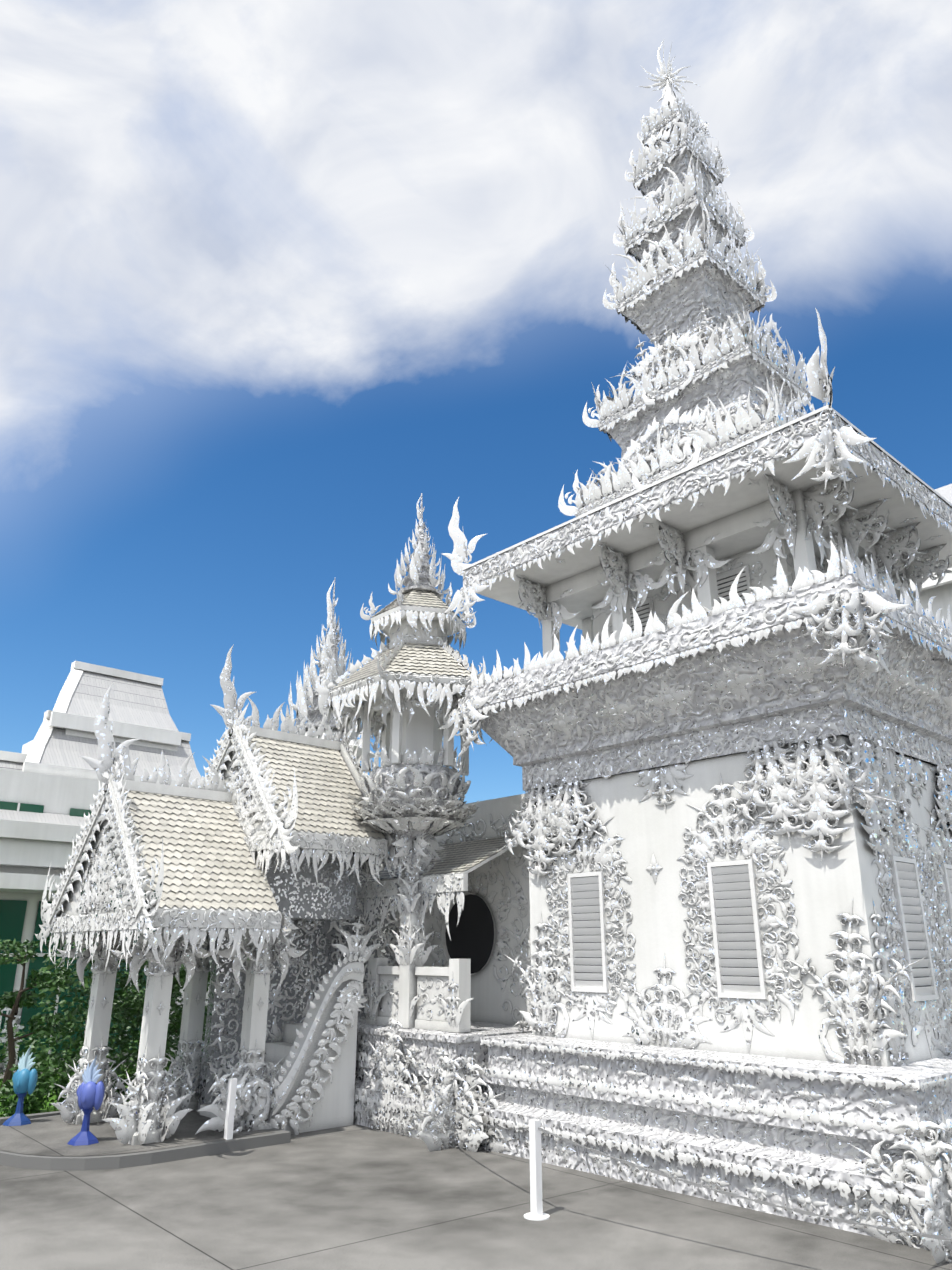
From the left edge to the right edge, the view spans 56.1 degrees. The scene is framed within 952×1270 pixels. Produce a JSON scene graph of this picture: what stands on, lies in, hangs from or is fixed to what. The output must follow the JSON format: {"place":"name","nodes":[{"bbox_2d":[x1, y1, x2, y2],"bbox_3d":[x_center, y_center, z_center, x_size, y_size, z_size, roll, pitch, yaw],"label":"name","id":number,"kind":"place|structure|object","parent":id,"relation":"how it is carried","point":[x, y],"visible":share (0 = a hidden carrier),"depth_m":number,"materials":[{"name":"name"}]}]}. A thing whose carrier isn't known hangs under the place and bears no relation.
{"place":"outdoors","nodes":[
{"label":"outdoors","id":0,"kind":"place"},
{"bbox_2d":[0,1007,23,1071],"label":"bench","id":1,"kind":"object","parent":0,"point":[5,1030],"visible":0.4,"depth_m":13.08,"materials":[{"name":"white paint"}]},
{"bbox_2d":[0,1067,168,1116],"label":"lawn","id":2,"kind":"structure","parent":0,"point":[51,1108],"depth_m":10.23,"materials":[{"name":"green plant"}]},
{"bbox_2d":[0,954,38,1095],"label":"tree trunk","id":3,"kind":"object","parent":2,"relation":"on","point":[11,1048],"visible":0.83,"depth_m":10.91,"materials":[{"name":"brown"}]},
{"bbox_2d":[0,938,75,1037],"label":"leaves","id":4,"kind":"object","parent":3,"relation":"attached to","point":[8,1000],"visible":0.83,"depth_m":11.16,"materials":[{"name":"green plant"}]},
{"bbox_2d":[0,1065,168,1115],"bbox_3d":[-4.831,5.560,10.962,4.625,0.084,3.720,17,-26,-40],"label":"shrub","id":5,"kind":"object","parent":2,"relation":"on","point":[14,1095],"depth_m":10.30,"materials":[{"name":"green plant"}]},
{"bbox_2d":[0,934,211,1116],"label":"shrubs","id":6,"kind":"object","parent":2,"relation":"on","point":[48,1066],"visible":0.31,"depth_m":9.97,"materials":[{"name":"green plant"}]},
{"bbox_2d":[119,968,208,1018],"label":"leaves","id":7,"kind":"object","parent":6,"relation":"on","point":[142,992],"visible":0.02,"depth_m":12.68,"materials":[{"name":"green plant"}]},
{"bbox_2d":[112,944,209,1033],"bbox_3d":[-3.998,4.809,11.357,1.450,1.784,0.886,17,-26,-40],"label":"topiary tree","id":8,"kind":"object","parent":2,"relation":"on","point":[137,1002],"depth_m":11.14,"materials":[{"name":"green plant"}]},
{"bbox_2d":[0,1056,951,1269],"bbox_3d":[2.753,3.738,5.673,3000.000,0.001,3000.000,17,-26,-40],"label":"ground","id":9,"kind":"structure","parent":0,"point":[355,1197],"depth_m":5.73,"materials":[{"name":"concrete"}]},
{"bbox_2d":[0,1104,122,1125],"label":"lawn kerb","id":10,"kind":"structure","parent":9,"relation":"on","point":[31,1116],"depth_m":8.87,"materials":[{"name":"grey concrete"}]},
{"bbox_2d":[0,1110,290,1170],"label":"porch kerb","id":11,"kind":"structure","parent":9,"relation":"on","point":[97,1162],"depth_m":7.23,"materials":[{"name":"grey concrete"}]},
{"bbox_2d":[0,1110,273,1155],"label":"raised pavement","id":12,"kind":"structure","parent":11,"relation":"on","point":[51,1136],"depth_m":7.83,"materials":[{"name":"concrete"}]},
{"bbox_2d":[2,1092,30,1125],"bbox_3d":[-4.338,4.504,8.497,0.253,0.260,0.250,17,-26,-40],"label":"head sculpture base","id":13,"kind":"object","parent":12,"relation":"on","point":[19,1117],"visible":0.98,"depth_m":8.44,"materials":[{"name":"blue"}]},
{"bbox_2d":[12,1068,37,1094],"bbox_3d":[-4.343,4.293,8.589,0.189,0.230,0.211,17,-26,-40],"label":"head sculpture","id":14,"kind":"object","parent":13,"relation":"on","point":[24,1080],"visible":0.85,"depth_m":8.54,"materials":[{"name":"blue"}]},
{"bbox_2d":[18,1046,35,1070],"bbox_3d":[-4.337,4.101,8.653,0.194,0.257,0.072,-10,-22,25],"label":"head sculpture","id":15,"kind":"object","parent":14,"relation":"attached to","point":[25,1062],"visible":0.88,"depth_m":8.63,"materials":[{"name":"white"}]},
{"bbox_2d":[67,1108,98,1145],"bbox_3d":[-3.342,4.207,7.657,0.253,0.260,0.250,17,-26,-40],"label":"head sculpture base","id":16,"kind":"object","parent":12,"relation":"on","point":[84,1136],"visible":0.94,"depth_m":7.60,"materials":[{"name":"blue"}]},
{"bbox_2d":[76,1081,104,1109],"bbox_3d":[-3.348,3.995,7.749,0.189,0.230,0.211,17,-26,-40],"label":"head sculpture","id":17,"kind":"object","parent":16,"relation":"on","point":[90,1094],"visible":0.94,"depth_m":7.70,"materials":[{"name":"blue"}]},
{"bbox_2d":[82,1055,102,1083],"bbox_3d":[-3.347,3.804,7.814,0.194,0.257,0.072,1,-20,-2],"label":"head sculpture","id":18,"kind":"object","parent":17,"relation":"attached to","point":[91,1073],"visible":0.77,"depth_m":7.79,"materials":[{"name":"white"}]},
{"bbox_2d":[224,1078,236,1139],"bbox_3d":[-2.164,4.214,7.858,0.170,0.560,0.170,17,-26,-40],"label":"post","id":19,"kind":"object","parent":9,"relation":"on","point":[230,1109],"visible":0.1,"depth_m":7.85,"materials":[{"name":"white paint"}]},
{"bbox_2d":[236,1091,245,1104],"bbox_3d":[-2.121,4.152,8.079,0.016,0.231,0.400,-4,-20,12],"label":"chain","id":20,"kind":"object","parent":19,"relation":"hanging from","point":[241,1100],"visible":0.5,"depth_m":8.05,"materials":[{"name":"silver metal"}]},
{"bbox_2d":[198,848,399,1112],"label":"carved wall","id":21,"kind":"structure","parent":9,"relation":"on","point":[306,898],"depth_m":9.54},
{"bbox_2d":[5,39,951,1263],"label":"ornamental carvings","id":22,"kind":"object","parent":9,"relation":"on","point":[782,786],"visible":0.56,"depth_m":8.21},
{"bbox_2d":[524,1119,549,1220],"bbox_3d":[0.395,3.521,5.901,0.170,0.560,0.170,17,-26,-40],"label":"bollard","id":23,"kind":"object","parent":9,"relation":"on","point":[536,1213],"visible":1,"depth_m":5.87,"materials":[{"name":"white paint"}]},
{"bbox_2d":[440,1097,528,1129],"bbox_3d":[0.031,3.728,6.970,0.016,0.173,2.282,6,-20,-18],"label":"chain","id":24,"kind":"object","parent":23,"relation":"attached to","point":[474,1120],"visible":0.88,"depth_m":6.92,"materials":[{"name":"silver metal"}]},
{"bbox_2d":[538,1127,951,1240],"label":"chain","id":25,"kind":"object","parent":23,"relation":"attached to","point":[769,1203],"visible":1,"depth_m":4.99,"materials":[{"name":"silver metal"}]},
{"bbox_2d":[296,110,951,1247],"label":"carved temple mouldings","id":26,"kind":"object","parent":9,"relation":"on","point":[674,302],"visible":0.38,"depth_m":7.40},
{"bbox_2d":[120,590,524,910],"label":"roof tiles","id":27,"kind":"object","parent":26,"relation":"attached to","point":[215,882],"visible":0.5,"depth_m":9.23,"materials":[{"name":"beige tile"}]},
{"bbox_2d":[0,568,951,1066],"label":"background buildings","id":28,"kind":"structure","parent":0,"point":[30,852],"depth_m":14.28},
{"bbox_2d":[0,801,146,1060],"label":"glazing","id":29,"kind":"structure","parent":28,"relation":"in","point":[12,915],"depth_m":13.88,"materials":[{"name":"green glass"}]},
{"bbox_2d":[0,484,951,826],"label":"roofs","id":30,"kind":"structure","parent":28,"relation":"on","point":[138,702],"depth_m":16.44,"materials":[{"name":"white"}]},
{"bbox_2d":[0,0,951,852],"label":"sky","id":31,"kind":"structure","parent":0,"point":[278,277],"materials":[{"name":"blue"}]},
{"bbox_2d":[47,80,951,1144],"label":"temple","id":32,"kind":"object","parent":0,"point":[833,886],"visible":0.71,"depth_m":8.24,"materials":[{"name":"white paint"}]},
{"bbox_2d":[253,405,951,1118],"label":"trim","id":33,"kind":"structure","parent":32,"relation":"attached to","point":[727,925],"depth_m":7.17,"materials":[{"name":"white paint"}]},
{"bbox_2d":[445,571,930,986],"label":"temple openings","id":34,"kind":"object","parent":32,"relation":"in","point":[472,935],"visible":0.29,"depth_m":10.08,"materials":[{"name":"black"}]}
]}

